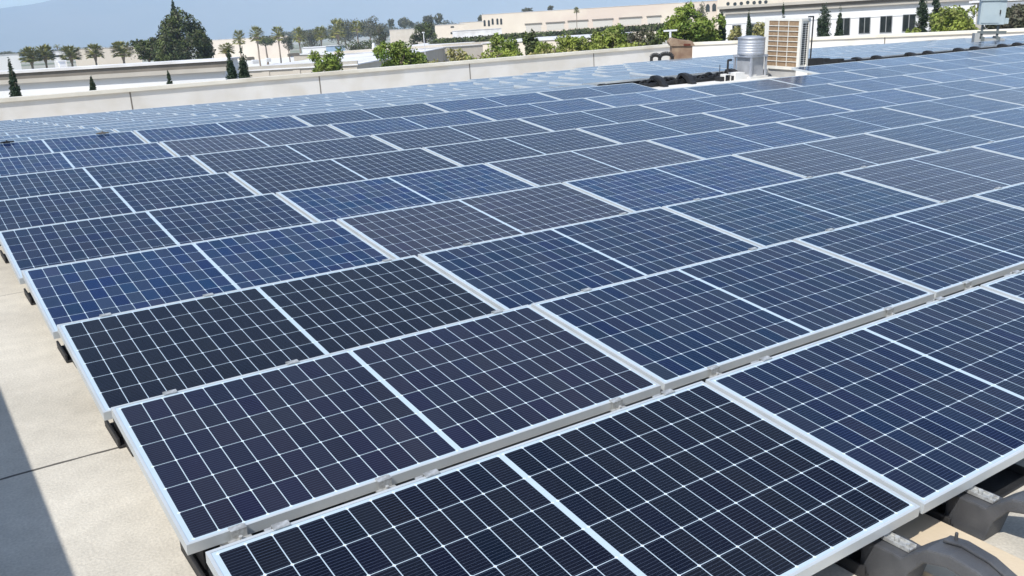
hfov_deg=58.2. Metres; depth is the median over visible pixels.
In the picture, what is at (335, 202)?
solar panel
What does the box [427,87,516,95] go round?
solar panel
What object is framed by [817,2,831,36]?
cypress tree
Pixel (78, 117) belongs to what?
solar panel
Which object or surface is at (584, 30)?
hedge line
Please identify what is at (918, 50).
solar panel
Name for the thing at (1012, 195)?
solar panel
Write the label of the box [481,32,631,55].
warehouse
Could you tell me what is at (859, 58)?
mounting foot
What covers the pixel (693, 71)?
solar panel
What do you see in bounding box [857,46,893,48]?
solar panel
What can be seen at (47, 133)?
solar panel
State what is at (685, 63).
solar panel
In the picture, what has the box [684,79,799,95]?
solar panel
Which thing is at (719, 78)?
pipe stub
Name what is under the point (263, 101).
solar panel
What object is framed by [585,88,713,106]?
solar panel
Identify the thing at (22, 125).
solar panel
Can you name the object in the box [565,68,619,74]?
solar panel
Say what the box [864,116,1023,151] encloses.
solar panel
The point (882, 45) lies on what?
solar panel
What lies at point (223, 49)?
palm tree
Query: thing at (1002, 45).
mounting foot
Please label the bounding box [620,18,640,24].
dock door
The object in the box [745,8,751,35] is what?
cypress tree
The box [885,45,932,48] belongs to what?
solar panel
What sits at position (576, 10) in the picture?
palm tree
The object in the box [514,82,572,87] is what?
solar panel
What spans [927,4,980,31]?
bush
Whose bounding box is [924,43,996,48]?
solar panel
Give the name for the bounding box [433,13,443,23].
broadleaf tree
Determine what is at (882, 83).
solar panel
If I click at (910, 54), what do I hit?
mounting foot
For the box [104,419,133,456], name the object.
mounting foot
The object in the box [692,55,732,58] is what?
solar panel
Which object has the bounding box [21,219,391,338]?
solar panel
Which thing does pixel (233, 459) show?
solar panel
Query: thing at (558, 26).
dock door
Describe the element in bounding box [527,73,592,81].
solar panel
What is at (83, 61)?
building
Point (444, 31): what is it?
building
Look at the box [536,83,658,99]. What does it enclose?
solar panel
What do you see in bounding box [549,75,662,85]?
solar panel
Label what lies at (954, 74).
solar panel
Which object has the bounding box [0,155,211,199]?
solar panel
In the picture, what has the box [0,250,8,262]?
mounting foot
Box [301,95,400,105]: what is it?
solar panel
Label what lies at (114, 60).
building
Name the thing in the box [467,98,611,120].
solar panel
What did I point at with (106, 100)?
parapet wall
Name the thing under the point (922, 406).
solar panel
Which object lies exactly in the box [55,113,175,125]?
solar panel
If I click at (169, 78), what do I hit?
cypress tree
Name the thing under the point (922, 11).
cypress tree
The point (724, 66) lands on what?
solar panel
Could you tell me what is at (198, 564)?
mounting foot
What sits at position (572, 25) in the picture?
dock door
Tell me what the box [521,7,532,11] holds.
broadleaf tree
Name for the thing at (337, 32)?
palm tree
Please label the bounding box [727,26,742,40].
bush
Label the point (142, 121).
solar panel
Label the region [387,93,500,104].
solar panel
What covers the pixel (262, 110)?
solar panel
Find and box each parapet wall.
[0,44,669,120]
[692,28,1023,57]
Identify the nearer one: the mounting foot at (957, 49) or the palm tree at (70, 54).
the mounting foot at (957, 49)
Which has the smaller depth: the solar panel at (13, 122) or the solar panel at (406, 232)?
the solar panel at (406, 232)
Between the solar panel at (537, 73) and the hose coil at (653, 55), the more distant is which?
the hose coil at (653, 55)
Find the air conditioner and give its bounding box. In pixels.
[763,16,813,76]
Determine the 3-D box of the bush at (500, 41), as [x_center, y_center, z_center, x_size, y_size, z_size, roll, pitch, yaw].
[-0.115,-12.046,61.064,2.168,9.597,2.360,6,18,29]
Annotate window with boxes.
[840,17,850,35]
[858,17,870,33]
[879,15,892,32]
[902,14,915,31]
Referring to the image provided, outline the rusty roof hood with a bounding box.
[667,37,694,59]
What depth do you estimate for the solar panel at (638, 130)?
11.39 m
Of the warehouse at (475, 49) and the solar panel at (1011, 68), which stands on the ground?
the warehouse at (475, 49)
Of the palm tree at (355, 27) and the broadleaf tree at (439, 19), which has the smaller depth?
the palm tree at (355, 27)
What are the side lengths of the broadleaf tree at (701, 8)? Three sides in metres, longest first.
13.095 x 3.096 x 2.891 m
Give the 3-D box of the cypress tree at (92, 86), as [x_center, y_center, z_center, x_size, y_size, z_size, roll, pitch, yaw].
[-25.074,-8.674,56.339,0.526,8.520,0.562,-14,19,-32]
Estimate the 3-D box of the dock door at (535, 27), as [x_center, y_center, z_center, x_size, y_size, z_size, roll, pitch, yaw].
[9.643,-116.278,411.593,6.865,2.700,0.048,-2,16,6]
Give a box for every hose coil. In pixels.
[649,53,660,60]
[659,51,673,58]
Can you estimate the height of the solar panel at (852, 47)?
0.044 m
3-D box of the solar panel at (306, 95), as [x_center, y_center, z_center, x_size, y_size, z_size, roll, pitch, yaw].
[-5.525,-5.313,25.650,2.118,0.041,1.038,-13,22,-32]
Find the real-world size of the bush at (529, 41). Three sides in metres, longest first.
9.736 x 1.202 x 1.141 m
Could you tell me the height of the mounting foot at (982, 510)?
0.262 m
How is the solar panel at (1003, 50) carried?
on the roof deck
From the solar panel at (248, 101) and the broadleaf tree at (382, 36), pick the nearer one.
the solar panel at (248, 101)
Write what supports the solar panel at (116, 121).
on the roof deck
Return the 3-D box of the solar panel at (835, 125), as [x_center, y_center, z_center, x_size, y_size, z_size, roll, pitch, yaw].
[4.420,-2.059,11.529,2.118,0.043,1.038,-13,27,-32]
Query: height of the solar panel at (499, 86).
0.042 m
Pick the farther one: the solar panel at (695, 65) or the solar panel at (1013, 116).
the solar panel at (695, 65)
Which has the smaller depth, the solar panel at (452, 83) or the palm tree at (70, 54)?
the solar panel at (452, 83)
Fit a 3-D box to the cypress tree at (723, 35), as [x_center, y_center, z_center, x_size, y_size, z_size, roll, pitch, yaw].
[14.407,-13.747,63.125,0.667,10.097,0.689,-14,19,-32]
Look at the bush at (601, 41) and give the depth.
57.21 m
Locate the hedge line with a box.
[427,22,666,43]
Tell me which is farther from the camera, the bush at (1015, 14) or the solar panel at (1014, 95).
the bush at (1015, 14)
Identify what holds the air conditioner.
on the roof deck
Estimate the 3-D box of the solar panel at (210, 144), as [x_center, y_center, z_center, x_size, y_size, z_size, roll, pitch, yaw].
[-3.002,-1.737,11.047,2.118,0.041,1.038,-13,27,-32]
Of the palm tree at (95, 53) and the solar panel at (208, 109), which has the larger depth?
the palm tree at (95, 53)
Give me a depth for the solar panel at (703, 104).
13.55 m
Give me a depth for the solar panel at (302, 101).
20.65 m
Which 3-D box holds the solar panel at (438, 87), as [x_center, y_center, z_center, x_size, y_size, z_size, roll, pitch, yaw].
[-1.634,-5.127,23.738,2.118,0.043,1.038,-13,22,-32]
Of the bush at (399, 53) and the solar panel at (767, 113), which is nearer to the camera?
the solar panel at (767, 113)
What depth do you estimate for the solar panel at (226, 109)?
18.54 m
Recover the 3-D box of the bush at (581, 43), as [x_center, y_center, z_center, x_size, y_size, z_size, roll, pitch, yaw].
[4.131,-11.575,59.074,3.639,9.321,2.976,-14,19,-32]
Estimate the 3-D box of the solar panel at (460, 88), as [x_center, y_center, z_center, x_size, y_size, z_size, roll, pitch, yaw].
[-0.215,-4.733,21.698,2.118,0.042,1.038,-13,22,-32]
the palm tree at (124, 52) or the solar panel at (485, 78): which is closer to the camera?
the solar panel at (485, 78)
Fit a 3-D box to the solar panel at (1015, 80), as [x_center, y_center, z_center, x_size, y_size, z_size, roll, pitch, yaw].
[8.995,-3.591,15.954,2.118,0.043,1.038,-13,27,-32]
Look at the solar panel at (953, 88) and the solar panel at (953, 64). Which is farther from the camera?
the solar panel at (953, 64)
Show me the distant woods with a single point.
(291, 33)
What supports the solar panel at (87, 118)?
on the roof deck
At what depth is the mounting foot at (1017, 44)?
25.55 m
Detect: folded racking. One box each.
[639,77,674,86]
[673,72,723,84]
[808,58,856,65]
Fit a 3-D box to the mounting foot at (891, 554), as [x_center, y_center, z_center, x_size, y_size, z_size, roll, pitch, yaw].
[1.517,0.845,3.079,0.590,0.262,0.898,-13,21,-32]
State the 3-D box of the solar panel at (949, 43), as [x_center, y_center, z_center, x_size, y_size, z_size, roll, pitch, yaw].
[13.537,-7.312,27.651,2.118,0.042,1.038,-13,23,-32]
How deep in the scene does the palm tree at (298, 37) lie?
319.67 m
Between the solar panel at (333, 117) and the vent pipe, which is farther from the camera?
the vent pipe
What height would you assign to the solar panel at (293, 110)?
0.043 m
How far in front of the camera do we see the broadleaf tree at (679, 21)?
61.86 m
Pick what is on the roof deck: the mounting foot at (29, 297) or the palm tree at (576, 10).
the mounting foot at (29, 297)
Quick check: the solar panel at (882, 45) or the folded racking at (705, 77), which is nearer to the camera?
the folded racking at (705, 77)
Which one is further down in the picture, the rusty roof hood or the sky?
the rusty roof hood
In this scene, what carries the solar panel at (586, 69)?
on the roof deck
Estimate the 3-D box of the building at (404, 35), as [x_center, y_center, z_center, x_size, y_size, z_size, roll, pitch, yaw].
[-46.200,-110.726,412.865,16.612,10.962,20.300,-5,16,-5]
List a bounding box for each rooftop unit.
[251,60,258,63]
[287,53,299,56]
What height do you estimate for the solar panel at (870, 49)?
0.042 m
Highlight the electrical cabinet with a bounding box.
[971,0,1008,41]
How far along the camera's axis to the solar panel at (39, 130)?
14.49 m
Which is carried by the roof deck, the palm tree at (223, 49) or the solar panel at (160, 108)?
the solar panel at (160, 108)
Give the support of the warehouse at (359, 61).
on the ground
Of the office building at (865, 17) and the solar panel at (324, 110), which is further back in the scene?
the office building at (865, 17)
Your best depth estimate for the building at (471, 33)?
317.65 m
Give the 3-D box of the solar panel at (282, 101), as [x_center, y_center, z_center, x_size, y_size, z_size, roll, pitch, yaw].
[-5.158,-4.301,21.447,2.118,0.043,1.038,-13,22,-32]
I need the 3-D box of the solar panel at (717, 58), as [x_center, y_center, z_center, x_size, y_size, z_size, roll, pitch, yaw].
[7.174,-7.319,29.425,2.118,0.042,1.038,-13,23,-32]
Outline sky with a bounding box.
[0,0,48,7]
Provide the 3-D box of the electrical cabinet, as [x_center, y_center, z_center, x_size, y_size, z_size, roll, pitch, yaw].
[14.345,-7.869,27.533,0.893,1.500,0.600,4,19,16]
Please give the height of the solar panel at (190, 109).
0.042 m
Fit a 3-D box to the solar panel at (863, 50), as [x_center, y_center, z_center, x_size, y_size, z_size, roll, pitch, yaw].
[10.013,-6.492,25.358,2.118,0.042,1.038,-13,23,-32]
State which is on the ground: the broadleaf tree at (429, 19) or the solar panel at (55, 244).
the broadleaf tree at (429, 19)
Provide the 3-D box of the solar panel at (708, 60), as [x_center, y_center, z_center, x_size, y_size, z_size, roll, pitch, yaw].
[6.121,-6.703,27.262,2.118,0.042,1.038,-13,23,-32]
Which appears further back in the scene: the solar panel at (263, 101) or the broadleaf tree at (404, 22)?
the broadleaf tree at (404, 22)
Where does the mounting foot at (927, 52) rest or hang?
on the roof deck
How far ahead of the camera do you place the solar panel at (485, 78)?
28.93 m
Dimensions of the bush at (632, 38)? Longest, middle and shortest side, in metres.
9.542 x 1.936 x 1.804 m
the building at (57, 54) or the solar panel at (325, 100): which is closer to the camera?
the solar panel at (325, 100)
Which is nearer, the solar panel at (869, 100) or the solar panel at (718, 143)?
the solar panel at (718, 143)
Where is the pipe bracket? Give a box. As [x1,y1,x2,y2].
[720,74,730,80]
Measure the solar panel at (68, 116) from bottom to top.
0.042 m
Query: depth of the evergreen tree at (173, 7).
157.78 m
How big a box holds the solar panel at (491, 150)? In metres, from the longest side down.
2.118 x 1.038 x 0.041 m
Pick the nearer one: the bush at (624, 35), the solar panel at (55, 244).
the solar panel at (55, 244)
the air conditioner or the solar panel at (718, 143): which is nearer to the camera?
the solar panel at (718, 143)
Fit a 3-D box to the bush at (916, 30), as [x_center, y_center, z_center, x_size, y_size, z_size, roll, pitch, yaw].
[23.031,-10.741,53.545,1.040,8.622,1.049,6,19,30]
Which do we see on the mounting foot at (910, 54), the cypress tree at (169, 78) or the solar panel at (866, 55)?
the solar panel at (866, 55)
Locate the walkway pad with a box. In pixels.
[651,76,779,89]
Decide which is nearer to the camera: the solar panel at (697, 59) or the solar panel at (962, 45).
the solar panel at (962, 45)
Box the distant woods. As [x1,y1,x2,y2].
[0,20,472,56]
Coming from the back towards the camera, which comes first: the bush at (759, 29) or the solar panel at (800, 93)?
the bush at (759, 29)
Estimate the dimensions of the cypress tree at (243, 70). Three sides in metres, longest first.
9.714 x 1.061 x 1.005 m
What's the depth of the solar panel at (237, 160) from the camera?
10.09 m
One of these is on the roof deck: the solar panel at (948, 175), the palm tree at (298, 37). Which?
the solar panel at (948, 175)
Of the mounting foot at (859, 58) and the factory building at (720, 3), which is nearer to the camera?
the mounting foot at (859, 58)
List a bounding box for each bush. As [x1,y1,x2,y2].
[307,47,344,72]
[372,40,427,66]
[446,48,469,60]
[465,47,516,59]
[487,32,523,55]
[521,28,538,54]
[528,48,580,54]
[533,41,553,53]
[552,34,596,52]
[588,27,603,49]
[591,25,622,49]
[612,23,628,44]
[613,41,645,47]
[626,25,655,45]
[645,36,662,44]
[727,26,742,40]
[752,21,764,36]
[905,27,921,32]
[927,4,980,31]
[979,3,1023,29]
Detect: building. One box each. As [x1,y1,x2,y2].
[0,54,21,70]
[0,57,238,97]
[53,51,66,67]
[74,47,107,65]
[105,46,141,63]
[212,36,289,60]
[302,43,381,52]
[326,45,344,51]
[389,28,427,44]
[435,23,463,38]
[452,28,501,37]
[459,21,482,29]
[481,0,716,38]
[717,0,816,29]
[717,0,1023,40]
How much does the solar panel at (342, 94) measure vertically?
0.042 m
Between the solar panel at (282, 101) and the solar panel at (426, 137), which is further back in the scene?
the solar panel at (282, 101)
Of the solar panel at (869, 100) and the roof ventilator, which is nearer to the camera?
the solar panel at (869, 100)
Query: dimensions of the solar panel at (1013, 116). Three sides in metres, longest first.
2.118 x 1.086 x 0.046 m
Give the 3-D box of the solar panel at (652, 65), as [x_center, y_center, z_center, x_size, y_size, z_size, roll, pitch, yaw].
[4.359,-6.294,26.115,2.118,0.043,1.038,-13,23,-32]
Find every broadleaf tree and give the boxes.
[130,37,156,61]
[255,35,276,64]
[281,36,293,61]
[300,28,320,46]
[327,18,358,44]
[335,40,376,49]
[354,16,383,40]
[370,26,388,45]
[387,18,394,29]
[397,16,413,28]
[409,21,437,44]
[422,14,433,38]
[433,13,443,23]
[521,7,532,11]
[655,2,701,43]
[693,13,725,41]
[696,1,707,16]
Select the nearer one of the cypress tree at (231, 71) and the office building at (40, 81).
the cypress tree at (231, 71)
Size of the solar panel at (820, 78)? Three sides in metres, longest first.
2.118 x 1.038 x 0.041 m
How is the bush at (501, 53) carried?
on the ground
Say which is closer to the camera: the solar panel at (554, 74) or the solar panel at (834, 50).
the solar panel at (554, 74)
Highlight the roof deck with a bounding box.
[0,77,1023,575]
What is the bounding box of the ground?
[20,35,666,69]
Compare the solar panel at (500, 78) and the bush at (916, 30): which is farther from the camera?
the bush at (916, 30)
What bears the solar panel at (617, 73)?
on the roof deck
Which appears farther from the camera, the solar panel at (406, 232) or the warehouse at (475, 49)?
the warehouse at (475, 49)
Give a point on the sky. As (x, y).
(3, 3)
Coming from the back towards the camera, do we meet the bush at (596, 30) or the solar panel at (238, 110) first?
the bush at (596, 30)
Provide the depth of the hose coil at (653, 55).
34.37 m
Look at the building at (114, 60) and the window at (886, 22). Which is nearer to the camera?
the window at (886, 22)
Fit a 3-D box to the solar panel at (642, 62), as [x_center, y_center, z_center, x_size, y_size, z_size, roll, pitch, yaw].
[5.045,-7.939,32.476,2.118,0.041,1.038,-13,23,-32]
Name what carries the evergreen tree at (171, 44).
on the ground
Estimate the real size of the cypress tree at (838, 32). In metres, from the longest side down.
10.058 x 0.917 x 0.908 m
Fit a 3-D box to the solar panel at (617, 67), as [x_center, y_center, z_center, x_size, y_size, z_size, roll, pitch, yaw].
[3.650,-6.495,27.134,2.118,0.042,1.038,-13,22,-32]
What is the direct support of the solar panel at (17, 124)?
on the roof deck
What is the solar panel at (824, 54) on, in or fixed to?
on the roof deck
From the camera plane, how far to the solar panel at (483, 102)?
14.40 m
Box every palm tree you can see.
[18,46,41,68]
[35,44,55,67]
[58,44,81,66]
[84,43,104,64]
[109,41,134,63]
[218,42,235,56]
[232,29,244,59]
[248,25,264,65]
[271,26,285,62]
[292,26,306,53]
[313,26,327,45]
[328,19,345,44]
[349,20,362,41]
[574,7,579,23]
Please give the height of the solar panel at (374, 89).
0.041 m
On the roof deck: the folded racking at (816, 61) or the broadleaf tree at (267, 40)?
the folded racking at (816, 61)
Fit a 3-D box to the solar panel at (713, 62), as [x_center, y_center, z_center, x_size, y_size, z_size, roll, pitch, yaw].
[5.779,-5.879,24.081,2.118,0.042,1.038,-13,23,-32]
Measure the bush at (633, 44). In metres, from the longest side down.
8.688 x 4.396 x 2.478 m
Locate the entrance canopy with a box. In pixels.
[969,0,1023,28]
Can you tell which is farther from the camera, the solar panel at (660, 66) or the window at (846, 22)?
the window at (846, 22)
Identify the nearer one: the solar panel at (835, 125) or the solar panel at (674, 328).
the solar panel at (674, 328)
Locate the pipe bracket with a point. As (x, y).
(723, 75)
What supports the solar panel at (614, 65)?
on the roof deck
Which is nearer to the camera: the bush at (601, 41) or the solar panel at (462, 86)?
the solar panel at (462, 86)
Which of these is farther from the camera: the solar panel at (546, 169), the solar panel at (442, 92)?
the solar panel at (442, 92)
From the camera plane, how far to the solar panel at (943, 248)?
6.10 m
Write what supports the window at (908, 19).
in the office building at (865, 17)
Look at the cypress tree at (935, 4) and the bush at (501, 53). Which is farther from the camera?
the bush at (501, 53)
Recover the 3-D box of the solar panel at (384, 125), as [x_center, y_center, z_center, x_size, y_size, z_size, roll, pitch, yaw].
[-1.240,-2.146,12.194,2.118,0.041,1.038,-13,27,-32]
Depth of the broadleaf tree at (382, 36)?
247.36 m
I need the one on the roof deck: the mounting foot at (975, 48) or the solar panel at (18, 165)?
the mounting foot at (975, 48)
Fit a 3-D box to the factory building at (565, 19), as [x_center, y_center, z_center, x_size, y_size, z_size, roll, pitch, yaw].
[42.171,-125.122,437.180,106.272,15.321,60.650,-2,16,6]
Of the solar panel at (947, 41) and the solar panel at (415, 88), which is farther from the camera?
the solar panel at (947, 41)
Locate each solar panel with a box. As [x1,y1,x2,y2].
[0,121,26,124]
[0,122,34,125]
[0,123,43,127]
[0,124,55,129]
[0,125,67,132]
[0,126,80,135]
[0,127,96,138]
[0,129,114,141]
[0,131,145,157]
[0,142,175,176]
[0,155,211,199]
[0,172,256,230]
[0,193,314,283]
[13,112,106,120]
[19,112,117,121]
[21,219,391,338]
[27,112,130,121]
[35,113,143,123]
[45,113,157,123]
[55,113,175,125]
[57,255,498,420]
[67,114,194,126]
[80,114,213,127]
[95,115,238,129]
[107,105,193,112]
[111,305,660,554]
[113,115,266,131]
[118,105,207,112]
[130,104,224,113]
[133,115,309,143]
[143,104,240,113]
[158,104,259,113]
[159,125,349,156]
[173,104,280,114]
[190,135,398,173]
[192,104,304,114]
[194,98,270,105]
[205,381,920,575]
[207,98,288,104]
[212,104,330,115]
[222,97,306,104]
[228,148,459,194]
[235,104,361,116]
[239,97,325,104]
[257,97,349,105]
[261,103,393,116]
[271,92,341,98]
[276,163,534,221]
[278,96,371,105]
[289,92,361,98]
[292,103,444,125]
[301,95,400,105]
[305,91,381,97]
[326,90,403,97]
[327,95,429,104]
[328,110,493,136]
[337,182,629,258]
[342,87,406,92]
[347,89,431,97]
[354,94,464,105]
[361,86,429,91]
[371,118,550,149]
[372,89,456,96]
[382,85,450,91]
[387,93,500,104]
[397,88,485,96]
[404,84,475,90]
[407,81,468,86]
[418,207,759,310]
[422,129,618,165]
[424,92,558,111]
[427,83,501,89]
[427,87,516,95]
[428,80,488,86]
[450,79,508,85]
[453,82,529,89]
[460,86,554,95]
[467,75,522,80]
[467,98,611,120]
[473,77,537,84]
[482,80,560,88]
[485,140,701,185]
[489,74,538,79]
[495,84,595,94]
[499,75,566,82]
[512,72,565,78]
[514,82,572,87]
[517,105,675,130]
[523,70,563,74]
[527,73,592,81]
[531,240,933,390]
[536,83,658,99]
[538,70,592,76]
[546,68,590,73]
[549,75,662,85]
[558,71,616,79]
[562,155,803,211]
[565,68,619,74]
[570,66,618,71]
[574,64,622,68]
[576,113,746,143]
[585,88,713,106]
[592,68,668,76]
[595,66,655,72]
[597,64,650,69]
[598,63,640,67]
[622,60,666,63]
[624,61,675,65]
[625,62,682,67]
[627,64,696,70]
[630,66,724,76]
[640,93,777,115]
[647,59,689,62]
[647,122,833,158]
[651,60,699,63]
[656,61,715,65]
[662,62,726,68]
[662,172,938,246]
[677,57,719,60]
[683,58,733,62]
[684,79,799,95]
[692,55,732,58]
[692,60,736,63]
[701,57,733,59]
[702,100,851,125]
[705,63,736,69]
[705,286,1023,513]
[732,133,937,177]
[741,84,864,102]
[771,71,875,85]
[777,107,938,137]
[791,61,883,73]
[793,195,1023,298]
[806,89,940,110]
[808,51,849,54]
[808,53,842,56]
[808,55,850,59]
[812,49,857,52]
[821,47,863,50]
[825,51,904,58]
[827,75,940,91]
[835,46,869,48]
[838,49,889,52]
[838,146,1023,201]
[845,64,940,77]
[846,47,893,50]
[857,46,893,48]
[857,56,941,66]
[864,44,900,47]
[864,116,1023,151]
[872,43,905,45]
[878,47,952,53]
[882,95,1023,119]
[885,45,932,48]
[893,43,928,45]
[894,44,930,47]
[894,79,1013,97]
[905,68,1004,81]
[909,58,998,69]
[918,51,994,60]
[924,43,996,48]
[929,40,965,43]
[930,40,964,42]
[931,42,969,45]
[968,53,1023,63]
[968,61,1023,73]
[969,72,1023,87]
[969,87,1023,104]
[970,39,1023,44]
[970,46,1023,54]
[970,107,1023,126]
[971,136,1023,158]
[973,182,1023,209]
[980,270,1023,301]
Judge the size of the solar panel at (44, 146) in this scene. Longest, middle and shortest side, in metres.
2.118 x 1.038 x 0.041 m
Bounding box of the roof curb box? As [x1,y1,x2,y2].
[729,72,755,79]
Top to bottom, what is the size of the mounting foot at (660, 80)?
0.263 m
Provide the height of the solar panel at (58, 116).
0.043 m
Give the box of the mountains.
[0,0,713,52]
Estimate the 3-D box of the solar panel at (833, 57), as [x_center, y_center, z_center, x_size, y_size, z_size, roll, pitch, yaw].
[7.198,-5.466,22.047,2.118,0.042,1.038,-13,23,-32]
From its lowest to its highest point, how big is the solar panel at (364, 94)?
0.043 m
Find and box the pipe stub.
[715,59,733,81]
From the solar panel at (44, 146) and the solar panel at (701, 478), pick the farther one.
the solar panel at (44, 146)
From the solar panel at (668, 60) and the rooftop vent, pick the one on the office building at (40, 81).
the rooftop vent
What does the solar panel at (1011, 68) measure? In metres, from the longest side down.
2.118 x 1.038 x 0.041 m
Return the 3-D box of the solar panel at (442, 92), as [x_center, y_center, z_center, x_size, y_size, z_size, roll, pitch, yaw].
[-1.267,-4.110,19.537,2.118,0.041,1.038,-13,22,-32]
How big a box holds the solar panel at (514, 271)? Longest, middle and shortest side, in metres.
2.118 x 1.134 x 0.046 m
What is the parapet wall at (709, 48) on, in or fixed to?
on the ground
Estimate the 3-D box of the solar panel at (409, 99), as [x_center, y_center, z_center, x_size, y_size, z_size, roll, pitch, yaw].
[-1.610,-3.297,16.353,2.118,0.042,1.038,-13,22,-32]
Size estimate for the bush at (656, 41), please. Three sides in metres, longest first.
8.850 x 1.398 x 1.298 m
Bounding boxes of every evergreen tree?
[150,7,216,61]
[171,0,176,15]
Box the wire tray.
[608,45,1016,84]
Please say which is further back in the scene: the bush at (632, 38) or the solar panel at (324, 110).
the bush at (632, 38)
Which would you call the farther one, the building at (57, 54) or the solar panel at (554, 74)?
the building at (57, 54)
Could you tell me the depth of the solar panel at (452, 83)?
26.85 m
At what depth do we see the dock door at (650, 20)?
406.03 m
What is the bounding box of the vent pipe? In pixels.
[663,29,676,37]
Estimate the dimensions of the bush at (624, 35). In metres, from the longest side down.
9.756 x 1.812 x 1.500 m
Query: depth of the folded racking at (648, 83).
18.18 m
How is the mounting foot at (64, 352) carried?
on the roof deck
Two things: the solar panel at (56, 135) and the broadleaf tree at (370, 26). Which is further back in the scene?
the broadleaf tree at (370, 26)
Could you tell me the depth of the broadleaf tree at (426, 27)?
200.37 m
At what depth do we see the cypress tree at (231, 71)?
52.08 m
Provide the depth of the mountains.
6496.22 m
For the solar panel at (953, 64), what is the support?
on the roof deck
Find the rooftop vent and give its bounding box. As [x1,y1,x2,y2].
[56,60,65,67]
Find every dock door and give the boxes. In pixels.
[526,25,540,31]
[547,23,563,29]
[568,21,587,28]
[593,20,612,26]
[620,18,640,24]
[647,17,659,23]
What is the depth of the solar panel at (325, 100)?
19.71 m
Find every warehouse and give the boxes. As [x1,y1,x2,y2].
[240,42,469,76]
[294,41,492,61]
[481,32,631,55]
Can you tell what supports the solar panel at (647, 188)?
on the roof deck
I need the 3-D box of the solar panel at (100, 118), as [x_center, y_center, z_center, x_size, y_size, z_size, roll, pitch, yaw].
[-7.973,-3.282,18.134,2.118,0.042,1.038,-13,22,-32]
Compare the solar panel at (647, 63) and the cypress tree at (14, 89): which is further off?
the cypress tree at (14, 89)
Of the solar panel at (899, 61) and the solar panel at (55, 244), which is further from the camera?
the solar panel at (899, 61)
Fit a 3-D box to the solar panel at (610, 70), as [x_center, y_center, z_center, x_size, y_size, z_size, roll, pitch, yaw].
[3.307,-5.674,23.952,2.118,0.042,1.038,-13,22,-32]
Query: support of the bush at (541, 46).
on the ground
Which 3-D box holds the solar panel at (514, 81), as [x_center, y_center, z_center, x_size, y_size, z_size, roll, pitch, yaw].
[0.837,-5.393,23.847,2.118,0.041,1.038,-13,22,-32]
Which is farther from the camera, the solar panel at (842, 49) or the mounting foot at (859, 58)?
the solar panel at (842, 49)
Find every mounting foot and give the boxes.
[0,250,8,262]
[24,288,35,304]
[56,341,76,367]
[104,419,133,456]
[180,502,344,575]
[649,75,668,86]
[672,73,696,83]
[724,68,737,73]
[835,503,1016,575]
[851,57,864,60]
[870,55,884,59]
[904,52,917,55]
[922,50,935,54]
[925,463,1023,540]
[952,48,965,51]
[969,46,981,49]
[996,44,1009,47]
[1012,42,1023,45]
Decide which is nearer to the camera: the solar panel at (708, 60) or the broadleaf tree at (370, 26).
the solar panel at (708, 60)
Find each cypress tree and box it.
[7,57,21,96]
[89,76,96,90]
[166,70,172,83]
[226,46,237,79]
[238,47,251,78]
[718,11,726,40]
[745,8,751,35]
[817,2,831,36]
[834,5,843,35]
[913,0,929,31]
[928,0,942,31]
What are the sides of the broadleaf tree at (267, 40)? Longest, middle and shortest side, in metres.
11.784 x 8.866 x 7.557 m
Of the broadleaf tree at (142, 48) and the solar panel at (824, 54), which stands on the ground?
the broadleaf tree at (142, 48)
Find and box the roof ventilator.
[733,35,767,78]
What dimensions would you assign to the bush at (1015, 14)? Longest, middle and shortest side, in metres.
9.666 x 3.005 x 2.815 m
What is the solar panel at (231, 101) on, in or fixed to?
on the roof deck
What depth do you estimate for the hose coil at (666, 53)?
34.64 m
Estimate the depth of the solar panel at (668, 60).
31.80 m
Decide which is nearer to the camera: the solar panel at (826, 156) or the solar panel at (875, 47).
the solar panel at (826, 156)
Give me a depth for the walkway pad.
18.57 m
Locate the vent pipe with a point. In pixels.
(669, 31)
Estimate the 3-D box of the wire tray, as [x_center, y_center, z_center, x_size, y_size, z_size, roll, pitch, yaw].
[10.412,-5.914,23.532,20.820,0.177,0.260,-13,21,-32]
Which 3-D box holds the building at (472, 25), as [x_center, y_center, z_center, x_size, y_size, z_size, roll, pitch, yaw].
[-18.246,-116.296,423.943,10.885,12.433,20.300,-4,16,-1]
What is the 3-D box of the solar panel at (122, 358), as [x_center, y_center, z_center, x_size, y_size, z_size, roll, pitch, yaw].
[-1.205,0.182,4.969,2.118,0.046,1.134,-13,27,-32]
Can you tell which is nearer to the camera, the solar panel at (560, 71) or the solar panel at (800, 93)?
the solar panel at (800, 93)
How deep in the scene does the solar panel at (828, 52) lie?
26.81 m
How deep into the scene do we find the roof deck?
3.83 m
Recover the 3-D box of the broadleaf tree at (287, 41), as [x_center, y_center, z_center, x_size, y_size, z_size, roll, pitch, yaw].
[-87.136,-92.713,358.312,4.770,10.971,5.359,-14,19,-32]
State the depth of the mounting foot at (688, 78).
18.60 m
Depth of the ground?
994.29 m
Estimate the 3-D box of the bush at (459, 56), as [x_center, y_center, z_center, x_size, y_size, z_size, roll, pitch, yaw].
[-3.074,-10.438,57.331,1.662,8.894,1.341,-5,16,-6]
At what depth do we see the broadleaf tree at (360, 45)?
218.51 m
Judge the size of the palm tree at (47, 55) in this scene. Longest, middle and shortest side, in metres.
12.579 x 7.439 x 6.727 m

